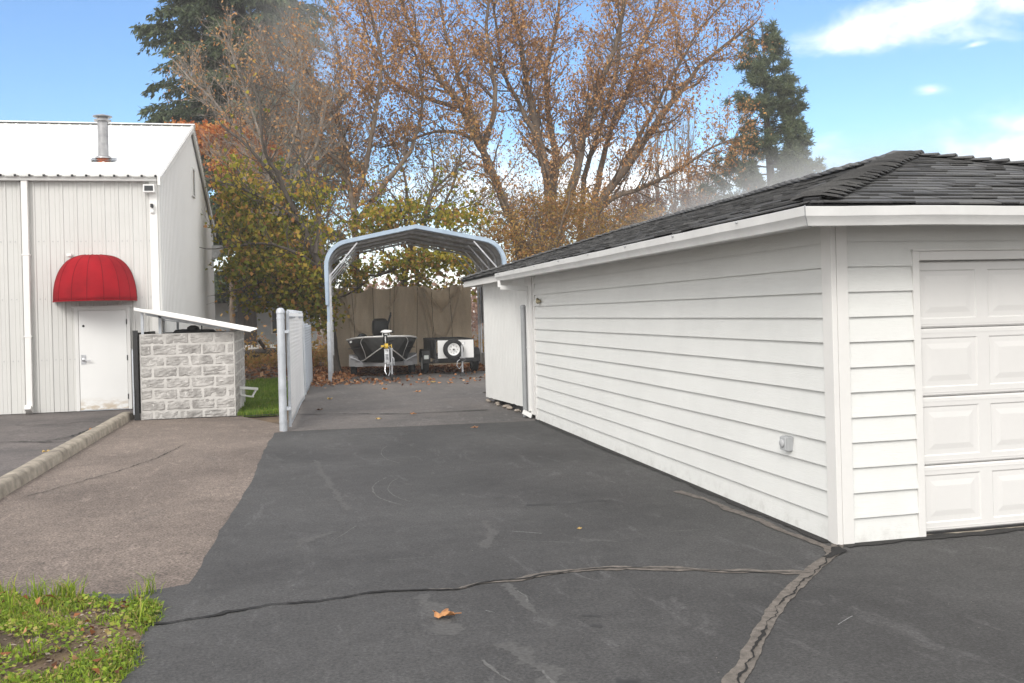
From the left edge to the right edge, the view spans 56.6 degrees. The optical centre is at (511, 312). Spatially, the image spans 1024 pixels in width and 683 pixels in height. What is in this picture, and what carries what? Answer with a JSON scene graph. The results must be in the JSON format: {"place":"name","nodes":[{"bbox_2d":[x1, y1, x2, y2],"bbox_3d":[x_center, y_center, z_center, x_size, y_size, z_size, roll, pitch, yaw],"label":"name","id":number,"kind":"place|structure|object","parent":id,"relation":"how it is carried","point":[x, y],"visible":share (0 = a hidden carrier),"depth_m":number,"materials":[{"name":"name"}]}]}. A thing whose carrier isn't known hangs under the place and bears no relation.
{"place":"outdoors","nodes":[
{"label":"outdoors","id":0,"kind":"place"},
{"bbox_2d":[0,409,140,476],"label":"parking lot","id":1,"kind":"structure","parent":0,"point":[18,427],"depth_m":15.22,"materials":[{"name":"grey asphalt"}]},
{"bbox_2d":[11,441,41,441],"bbox_3d":[-7.914,1.894,13.561,3.559,0.001,0.546,-1,0,-8],"label":"pavement crack","id":2,"kind":"object","parent":1,"relation":"on","point":[26,441],"visible":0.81,"depth_m":13.73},
{"bbox_2d":[0,412,134,498],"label":"kerb","id":3,"kind":"structure","parent":1,"relation":"on","point":[18,477],"depth_m":11.55,"materials":[{"name":"concrete"}]},
{"bbox_2d":[39,411,122,441],"bbox_3d":[-6.928,1.869,15.854,0.349,0.001,4.363,-1,0,-7],"label":"pavement crack","id":4,"kind":"object","parent":1,"relation":"on","point":[74,434],"visible":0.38,"depth_m":14.44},
{"bbox_2d":[0,414,282,597],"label":"side strip","id":5,"kind":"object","parent":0,"point":[166,516],"visible":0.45,"depth_m":8.75,"materials":[{"name":"grey concrete"}]},
{"bbox_2d":[0,600,151,682],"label":"patch soil","id":6,"kind":"structure","parent":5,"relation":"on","point":[59,656],"depth_m":5.00,"materials":[{"name":"brown soil"}]},
{"bbox_2d":[0,591,142,682],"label":"fallen leaves","id":7,"kind":"object","parent":6,"relation":"on","point":[74,657],"visible":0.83,"depth_m":5.07,"materials":[{"name":"brown plant"}]},
{"bbox_2d":[0,601,144,678],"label":"mulch chips","id":8,"kind":"object","parent":6,"relation":"on","point":[75,653],"visible":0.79,"depth_m":4.97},
{"bbox_2d":[0,571,162,662],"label":"patch tufts","id":9,"kind":"object","parent":6,"relation":"on","point":[63,590],"visible":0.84,"depth_m":5.70,"materials":[{"name":"green plant"}]},
{"bbox_2d":[0,591,163,682],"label":"clover","id":10,"kind":"object","parent":6,"relation":"on","point":[18,658],"visible":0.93,"depth_m":4.99,"materials":[{"name":"green plant"}]},
{"bbox_2d":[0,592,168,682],"bbox_3d":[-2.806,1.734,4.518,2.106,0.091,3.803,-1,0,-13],"label":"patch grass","id":11,"kind":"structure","parent":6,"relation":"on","point":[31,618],"depth_m":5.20,"materials":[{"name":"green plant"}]},
{"bbox_2d":[28,445,181,495],"bbox_3d":[-4.533,1.806,11.130,0.200,0.001,3.574,-1,0,5],"label":"pavement crack","id":12,"kind":"object","parent":5,"relation":"on","point":[112,472],"visible":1,"depth_m":10.69,"materials":[{"name":"black asphalt"}]},
{"bbox_2d":[148,414,275,419],"bbox_3d":[-5.217,1.825,16.524,2.257,0.001,0.158,-1,0,-8],"label":"tar edge","id":13,"kind":"object","parent":5,"relation":"on","point":[222,416],"visible":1,"depth_m":16.51,"materials":[{"name":"grey asphalt"}]},
{"bbox_2d":[237,376,287,416],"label":"lawn grass","id":14,"kind":"structure","parent":0,"point":[266,398],"depth_m":19.56,"materials":[{"name":"green plant"}]},
{"bbox_2d":[239,386,257,407],"bbox_3d":[-5.051,1.591,17.887,0.340,0.426,0.431,-1,0,32],"label":"plastic frame","id":15,"kind":"object","parent":14,"relation":"on","point":[241,392],"visible":0.85,"depth_m":17.80,"materials":[{"name":"white plastic"}]},
{"bbox_2d":[245,316,485,423],"bbox_3d":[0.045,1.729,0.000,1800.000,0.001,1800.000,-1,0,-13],"label":"ground","id":16,"kind":"structure","parent":0,"point":[273,419],"depth_m":28.94,"materials":[{"name":"soil"}]},
{"bbox_2d":[0,114,225,414],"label":"metal building","id":17,"kind":"structure","parent":16,"relation":"on","point":[74,189],"depth_m":18.43,"materials":[{"name":"metal"}]},
{"bbox_2d":[52,253,136,302],"bbox_3d":[-7.966,-0.668,17.976,1.522,0.930,0.841,-1,0,-13],"label":"awning","id":18,"kind":"object","parent":17,"relation":"attached to","point":[92,277],"depth_m":17.77,"materials":[{"name":"red fabric"}]},
{"bbox_2d":[78,310,128,410],"bbox_3d":[-7.884,0.933,18.345,0.875,1.925,0.115,-1,0,-13],"label":"door","id":19,"kind":"structure","parent":17,"relation":"in","point":[103,356],"depth_m":18.36,"materials":[{"name":"white metal"}]},
{"bbox_2d":[143,184,154,192],"bbox_3d":[-7.062,-2.402,18.489,0.210,0.150,0.146,-1,0,-13],"label":"flood light","id":20,"kind":"object","parent":17,"relation":"attached to","point":[148,188],"visible":1,"depth_m":18.43,"materials":[{"name":"white plastic"}]},
{"bbox_2d":[150,204,153,212],"bbox_3d":[-7.019,-2.023,18.520,0.070,0.190,0.120,-1,0,-13],"label":"security camera","id":21,"kind":"object","parent":17,"relation":"attached to","point":[151,208],"visible":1,"depth_m":18.53,"materials":[{"name":"white plastic"}]},
{"bbox_2d":[191,167,195,198],"bbox_3d":[-8.571,-3.473,25.550,0.050,0.770,0.600,-1,0,-13],"label":"window","id":22,"kind":"structure","parent":17,"relation":"in","point":[193,188],"depth_m":25.32,"materials":[{"name":"metal"}]},
{"bbox_2d":[162,325,215,333],"bbox_3d":[-5.921,1.034,17.487,1.150,1.580,1.350,-1,0,-13],"label":"rubbish bin","id":23,"kind":"object","parent":16,"relation":"on","point":[193,329],"visible":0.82,"depth_m":16.94,"materials":[{"name":"black paint"}]},
{"bbox_2d":[132,308,256,419],"bbox_3d":[-5.885,0.897,17.982,1.990,1.973,3.516,-1,0,-13],"label":"block enclosure","id":24,"kind":"object","parent":16,"relation":"on","point":[183,375],"visible":0.91,"depth_m":16.54,"materials":[{"name":"light grey concrete block"},{"name":"white metal"},{"name":"black paint"}]},
{"bbox_2d":[164,106,293,329],"bbox_3d":[-10.855,-2.992,36.415,5.144,10.047,3.292,-1,0,-13],"label":"orange tree","id":25,"kind":"object","parent":16,"relation":"on","point":[206,125],"visible":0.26,"depth_m":35.97,"materials":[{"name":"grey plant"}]},
{"bbox_2d":[129,0,372,347],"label":"fir tree","id":26,"kind":"object","parent":16,"relation":"on","point":[187,12],"visible":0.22,"depth_m":46.38,"materials":[{"name":"green plant"}]},
{"bbox_2d":[244,344,275,349],"bbox_3d":[-9.845,1.611,38.776,3.320,0.570,0.050,-1,0,-13],"label":"picket fence","id":27,"kind":"object","parent":16,"relation":"on","point":[249,348],"visible":0.13,"depth_m":38.63,"materials":[{"name":"white plastic"}]},
{"bbox_2d":[244,338,277,359],"bbox_3d":[-8.980,1.411,36.250,2.570,0.865,0.820,-1,0,-13],"label":"log","id":28,"kind":"object","parent":16,"relation":"on","point":[262,349],"visible":0.34,"depth_m":35.94,"materials":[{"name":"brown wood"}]},
{"bbox_2d":[157,0,366,368],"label":"leafless tree","id":29,"kind":"object","parent":16,"relation":"on","point":[323,99],"visible":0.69,"depth_m":32.02,"materials":[{"name":"brown plant"}]},
{"bbox_2d":[215,291,316,348],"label":"neighbour house","id":30,"kind":"structure","parent":16,"relation":"on","point":[269,333],"depth_m":50.34,"materials":[{"name":"white plastic"}]},
{"bbox_2d":[271,311,276,333],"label":"window","id":31,"kind":"structure","parent":30,"relation":"in","point":[273,323],"depth_m":50.38,"materials":[{"name":"grey glass"}]},
{"bbox_2d":[192,39,371,371],"bbox_3d":[-6.900,-2.908,28.216,5.553,9.925,4.165,-1,0,-13],"label":"maple tree","id":32,"kind":"object","parent":16,"relation":"on","point":[262,268],"visible":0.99,"depth_m":28.19,"materials":[{"name":"green plant"}]},
{"bbox_2d":[236,1,389,354],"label":"leafless tree","id":33,"kind":"object","parent":16,"relation":"on","point":[317,164],"visible":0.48,"depth_m":34.76,"materials":[{"name":"brown plant"}]},
{"bbox_2d":[222,0,474,292],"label":"half bare tree","id":34,"kind":"object","parent":16,"relation":"on","point":[347,177],"visible":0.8,"depth_m":33.79,"materials":[{"name":"brown plant"}]},
{"bbox_2d":[216,314,483,369],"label":"undergrowth","id":35,"kind":"object","parent":16,"relation":"on","point":[318,356],"visible":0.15,"depth_m":33.38,"materials":[{"name":"brown plant"}]},
{"bbox_2d":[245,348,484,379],"bbox_3d":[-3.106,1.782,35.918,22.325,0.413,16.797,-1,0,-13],"label":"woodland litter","id":36,"kind":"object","parent":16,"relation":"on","point":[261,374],"visible":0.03,"depth_m":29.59,"materials":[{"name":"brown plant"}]},
{"bbox_2d":[286,362,484,387],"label":"leaf litter","id":37,"kind":"object","parent":16,"relation":"on","point":[322,373],"visible":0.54,"depth_m":27.39,"materials":[{"name":"brown plant"}]},
{"bbox_2d":[317,250,482,339],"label":"woods","id":38,"kind":"object","parent":16,"relation":"on","point":[474,310],"visible":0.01,"depth_m":82.98,"materials":[{"name":"green plant"}]},
{"bbox_2d":[301,89,519,286],"bbox_3d":[-3.590,-3.135,35.148,8.196,10.126,4.322,-1,0,-13],"label":"golden tree","id":39,"kind":"object","parent":16,"relation":"on","point":[448,169],"visible":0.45,"depth_m":35.23,"materials":[{"name":"brown plant"}]},
{"bbox_2d":[333,148,498,303],"bbox_3d":[-2.987,-1.955,32.849,6.970,7.727,3.744,-1,0,-13],"label":"maple tree","id":40,"kind":"object","parent":16,"relation":"on","point":[431,260],"visible":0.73,"depth_m":32.41,"materials":[{"name":"green plant"}]},
{"bbox_2d":[315,0,577,257],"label":"brown leaved tree","id":41,"kind":"object","parent":16,"relation":"on","point":[485,133],"visible":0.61,"depth_m":36.75,"materials":[{"name":"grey plant"}]},
{"bbox_2d":[493,187,570,254],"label":"thicket tree","id":42,"kind":"object","parent":16,"relation":"on","point":[528,224],"visible":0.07,"depth_m":47.44,"materials":[{"name":"brown plant"}]},
{"bbox_2d":[458,145,675,262],"bbox_3d":[2.507,-2.258,36.300,9.727,8.079,3.795,-1,0,-29],"label":"golden tree","id":43,"kind":"object","parent":16,"relation":"on","point":[558,206],"visible":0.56,"depth_m":35.33,"materials":[{"name":"brown plant"}]},
{"bbox_2d":[568,180,641,243],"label":"thicket tree","id":44,"kind":"object","parent":16,"relation":"on","point":[609,214],"visible":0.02,"depth_m":49.45,"materials":[{"name":"brown plant"}]},
{"bbox_2d":[443,0,779,248],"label":"brown leaved tree","id":45,"kind":"object","parent":16,"relation":"on","point":[596,82],"visible":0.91,"depth_m":39.19,"materials":[{"name":"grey plant"}]},
{"bbox_2d":[608,178,678,225],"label":"thicket tree","id":46,"kind":"object","parent":16,"relation":"on","point":[636,198],"visible":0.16,"depth_m":51.51,"materials":[{"name":"brown plant"}]},
{"bbox_2d":[609,163,682,222],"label":"thicket tree","id":47,"kind":"object","parent":16,"relation":"on","point":[671,208],"visible":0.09,"depth_m":53.56,"materials":[{"name":"brown plant"}]},
{"bbox_2d":[644,85,669,213],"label":"poplar tree","id":48,"kind":"object","parent":16,"relation":"on","point":[657,146],"visible":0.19,"depth_m":66.01,"materials":[{"name":"brown plant"}]},
{"bbox_2d":[661,97,686,213],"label":"poplar tree","id":49,"kind":"object","parent":16,"relation":"on","point":[673,164],"visible":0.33,"depth_m":66.28,"materials":[{"name":"brown plant"}]},
{"bbox_2d":[676,97,701,202],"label":"poplar tree","id":50,"kind":"object","parent":16,"relation":"on","point":[688,135],"visible":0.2,"depth_m":66.48,"materials":[{"name":"brown plant"}]},
{"bbox_2d":[669,169,725,209],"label":"thicket tree","id":51,"kind":"object","parent":16,"relation":"on","point":[695,192],"visible":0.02,"depth_m":54.68,"materials":[{"name":"brown plant"}]},
{"bbox_2d":[657,153,741,213],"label":"thicket tree","id":52,"kind":"object","parent":16,"relation":"on","point":[691,201],"visible":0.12,"depth_m":52.43,"materials":[{"name":"brown plant"}]},
{"bbox_2d":[461,150,1023,544],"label":"white garage","id":53,"kind":"structure","parent":16,"relation":"on","point":[855,330],"depth_m":7.09,"materials":[{"name":"paint"}]},
{"bbox_2d":[779,435,792,450],"bbox_3d":[2.096,1.006,7.279,0.084,0.110,0.100,-1,0,-13],"label":"outlet box","id":54,"kind":"object","parent":53,"relation":"attached to","point":[785,442],"visible":1,"depth_m":7.24,"materials":[{"name":"grey plastic"}]},
{"bbox_2d":[919,259,1023,534],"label":"garage door","id":55,"kind":"structure","parent":53,"relation":"in","point":[972,311],"depth_m":6.98,"materials":[{"name":"paint"}]},
{"bbox_2d":[695,18,826,202],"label":"pine tree","id":56,"kind":"object","parent":16,"relation":"on","point":[789,159],"visible":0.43,"depth_m":49.46,"materials":[{"name":"green plant"}]},
{"bbox_2d":[285,371,536,431],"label":"old pavement","id":57,"kind":"structure","parent":0,"point":[436,401],"depth_m":18.05,"materials":[{"name":"grey asphalt"}]},
{"bbox_2d":[276,308,287,431],"bbox_3d":[-3.454,0.873,14.264,0.132,1.875,0.132,-1,0,-13],"label":"fence post","id":58,"kind":"object","parent":57,"relation":"on","point":[281,353],"visible":0.94,"depth_m":14.21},
{"bbox_2d":[285,310,304,426],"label":"slatted gate","id":59,"kind":"structure","parent":58,"relation":"attached to","point":[294,331],"depth_m":15.85,"materials":[{"name":"white plastic"}]},
{"bbox_2d":[303,322,312,394],"bbox_3d":[-4.874,1.017,22.679,0.067,1.600,4.065,-1,0,-10],"label":"slatted fence","id":60,"kind":"object","parent":57,"relation":"on","point":[308,367],"visible":0.99,"depth_m":22.08,"materials":[{"name":"white plastic"}]},
{"bbox_2d":[349,343,416,380],"bbox_3d":[-3.642,1.308,26.868,1.900,0.955,5.081,-1,0,-10],"label":"trailer","id":61,"kind":"object","parent":57,"relation":"on","point":[410,361],"visible":0.98,"depth_m":26.51,"materials":[{"name":"metal"}]},
{"bbox_2d":[346,312,416,362],"bbox_3d":[-3.789,0.759,27.555,2.022,1.506,4.787,-1,0,-10],"label":"bass boat","id":62,"kind":"object","parent":61,"relation":"on","point":[364,347],"visible":0.93,"depth_m":25.77,"materials":[{"name":"silver metal"}]},
{"bbox_2d":[296,409,486,414],"bbox_3d":[-2.148,1.743,16.420,3.450,0.001,0.345,-1,0,1],"label":"pavement crack","id":63,"kind":"object","parent":57,"relation":"on","point":[385,413],"visible":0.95,"depth_m":16.39,"materials":[{"name":"grey asphalt"}]},
{"bbox_2d":[295,420,529,430],"bbox_3d":[-1.483,1.725,14.441,3.710,0.001,0.075,-1,0,-9],"label":"tar seam","id":64,"kind":"object","parent":57,"relation":"on","point":[413,425],"visible":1,"depth_m":14.43,"materials":[{"name":"black asphalt"}]},
{"bbox_2d":[324,224,506,381],"bbox_3d":[-2.928,-0.262,27.755,4.806,4.056,5.775,-1,0,-9],"label":"metal carport","id":65,"kind":"object","parent":57,"relation":"on","point":[484,253],"visible":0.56,"depth_m":26.78,"materials":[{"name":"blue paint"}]},
{"bbox_2d":[333,285,471,366],"bbox_3d":[-3.464,0.448,30.297,4.434,2.595,0.600,-1,0,-17],"label":"canvas tarp","id":66,"kind":"object","parent":65,"relation":"hanging from","point":[420,313],"visible":0.66,"depth_m":30.40,"materials":[{"name":"beige fabric"}]},
{"bbox_2d":[419,337,479,375],"bbox_3d":[-1.730,1.243,27.068,1.670,0.985,3.652,-1,0,-13],"label":"utility trailer","id":67,"kind":"object","parent":57,"relation":"on","point":[461,350],"visible":1,"depth_m":26.56,"materials":[{"name":"white paint"}]},
{"bbox_2d":[520,305,527,416],"bbox_3d":[0.198,0.785,15.289,0.092,1.800,0.090,-1,0,-13],"label":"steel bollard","id":68,"kind":"object","parent":57,"relation":"on","point":[524,356],"visible":0.97,"depth_m":15.25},
{"bbox_2d":[0,0,1023,318],"label":"sky","id":69,"kind":"structure","parent":0,"point":[881,77],"materials":[{"name":"blue"}]},
{"bbox_2d":[76,421,1023,682],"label":"driveway","id":70,"kind":"structure","parent":0,"point":[946,610],"depth_m":5.87,"materials":[{"name":"grey asphalt"}]},
{"bbox_2d":[294,531,338,546],"bbox_3d":[-1.526,1.729,7.253,0.188,0.001,0.529,-1,0,24],"label":"scuff mark","id":71,"kind":"object","parent":70,"relation":"on","point":[303,540],"visible":1,"depth_m":7.23,"materials":[{"name":"grey asphalt"}]},
{"bbox_2d":[314,460,352,509],"bbox_3d":[-1.894,1.738,9.763,0.126,0.001,3.108,-1,0,-17],"label":"scuff mark","id":72,"kind":"object","parent":70,"relation":"on","point":[338,497],"visible":1,"depth_m":9.40,"materials":[{"name":"grey asphalt"}]},
{"bbox_2d":[372,477,400,504],"bbox_3d":[-1.240,1.721,9.148,0.215,0.001,1.507,-1,0,-13],"label":"scuff mark","id":73,"kind":"object","parent":70,"relation":"on","point":[378,496],"visible":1,"depth_m":8.99,"materials":[{"name":"grey asphalt"}]},
{"bbox_2d":[412,594,466,634],"bbox_3d":[-0.419,1.700,5.367,0.220,0.001,0.775,-1,0,-13],"label":"scuff mark","id":74,"kind":"object","parent":70,"relation":"on","point":[443,626],"visible":0.91,"depth_m":5.25,"materials":[{"name":"grey asphalt"}]},
{"bbox_2d":[433,608,459,617],"bbox_3d":[-0.359,1.672,5.285,0.165,0.037,0.104,-1,0,-13],"label":"fallen leaf","id":75,"kind":"object","parent":70,"relation":"on","point":[445,612],"visible":1,"depth_m":5.28,"materials":[{"name":"orange plant"}]},
{"bbox_2d":[143,567,810,624],"bbox_3d":[-0.173,1.687,5.830,4.077,0.001,0.471,-1,0,-10],"label":"pavement crack","id":76,"kind":"object","parent":70,"relation":"on","point":[222,612],"visible":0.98,"depth_m":5.79,"materials":[{"name":"black asphalt"}]},
{"bbox_2d":[479,520,499,547],"bbox_3d":[-0.174,1.694,7.281,0.161,0.001,0.923,-1,0,-1],"label":"scuff mark","id":77,"kind":"object","parent":70,"relation":"on","point":[487,542],"visible":1,"depth_m":7.20,"materials":[{"name":"grey asphalt"}]},
{"bbox_2d":[481,660,510,680],"bbox_3d":[-0.081,1.691,4.486,0.026,0.001,0.308,-1,0,-26],"label":"scuff mark","id":78,"kind":"object","parent":70,"relation":"on","point":[491,667],"visible":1,"depth_m":4.51,"materials":[{"name":"grey asphalt"}]},
{"bbox_2d":[500,582,556,627],"bbox_3d":[0.080,1.687,5.495,0.109,0.001,0.907,-1,0,-16],"label":"scuff mark","id":79,"kind":"object","parent":70,"relation":"on","point":[510,588],"visible":1,"depth_m":5.59,"materials":[{"name":"grey asphalt"}]},
{"bbox_2d":[494,641,576,682],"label":"scuff mark","id":80,"kind":"object","parent":70,"relation":"on","point":[525,656],"visible":1,"depth_m":4.57,"materials":[{"name":"grey asphalt"}]},
{"bbox_2d":[526,503,551,505],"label":"stain mark","id":81,"kind":"object","parent":70,"relation":"on","point":[539,504],"visible":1,"depth_m":8.31,"materials":[{"name":"asphalt"}]},
{"bbox_2d":[542,669,555,682],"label":"scuff mark","id":82,"kind":"object","parent":70,"relation":"on","point":[549,678],"visible":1,"depth_m":4.37,"materials":[{"name":"grey asphalt"}]},
{"bbox_2d":[581,614,600,616],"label":"stain mark","id":83,"kind":"object","parent":70,"relation":"on","point":[592,615],"visible":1,"depth_m":5.25,"materials":[{"name":"liquid"}]},
{"bbox_2d":[590,624,601,626],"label":"stain mark","id":84,"kind":"object","parent":70,"relation":"on","point":[597,625],"visible":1,"depth_m":5.08,"materials":[{"name":"liquid"}]},
{"bbox_2d":[401,566,802,590],"bbox_3d":[0.560,1.672,6.053,2.639,0.001,0.393,-1,0,-3],"label":"crack filler","id":85,"kind":"object","parent":70,"relation":"on","point":[658,568],"visible":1,"depth_m":6.10,"materials":[{"name":"grey asphalt"}]},
{"bbox_2d":[579,538,633,542],"bbox_3d":[0.689,1.671,6.937,0.405,0.001,0.106,-1,0,18],"label":"scuff mark","id":86,"kind":"object","parent":70,"relation":"on","point":[586,540],"visible":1,"depth_m":6.96,"materials":[{"name":"grey asphalt"}]},
{"bbox_2d":[616,678,640,682],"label":"stain mark","id":87,"kind":"object","parent":70,"relation":"on","point":[619,680],"visible":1,"depth_m":4.32,"materials":[{"name":"liquid"}]},
{"bbox_2d":[535,420,829,542],"bbox_3d":[1.329,1.650,10.736,0.161,0.001,8.250,-1,0,-13],"label":"tar edge","id":88,"kind":"object","parent":70,"relation":"on","point":[800,530],"visible":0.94,"depth_m":8.73,"materials":[{"name":"black asphalt"}]},
{"bbox_2d":[674,490,831,553],"bbox_3d":[1.881,1.637,7.580,0.153,0.001,2.464,-1,0,-16],"label":"crack filler","id":89,"kind":"object","parent":70,"relation":"on","point":[827,548],"visible":1,"depth_m":7.45,"materials":[{"name":"grey asphalt"}]},
{"bbox_2d":[721,544,843,682],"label":"crack filler","id":90,"kind":"object","parent":70,"relation":"on","point":[746,655],"visible":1,"depth_m":5.05,"materials":[{"name":"grey asphalt"}]},
{"bbox_2d":[737,544,839,682],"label":"pavement crack","id":91,"kind":"object","parent":70,"relation":"on","point":[763,632],"visible":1,"depth_m":4.84,"materials":[{"name":"black asphalt"}]},
{"bbox_2d":[823,547,846,556],"bbox_3d":[2.192,1.625,6.434,0.120,0.001,0.319,-1,0,32],"label":"pavement crack","id":92,"kind":"object","parent":70,"relation":"on","point":[836,551],"visible":1,"depth_m":6.44,"materials":[{"name":"grey asphalt"}]},
{"bbox_2d":[843,527,1023,546],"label":"tar edge","id":93,"kind":"object","parent":70,"relation":"on","point":[946,535],"visible":1,"depth_m":6.81,"materials":[{"name":"black asphalt"}]}
]}

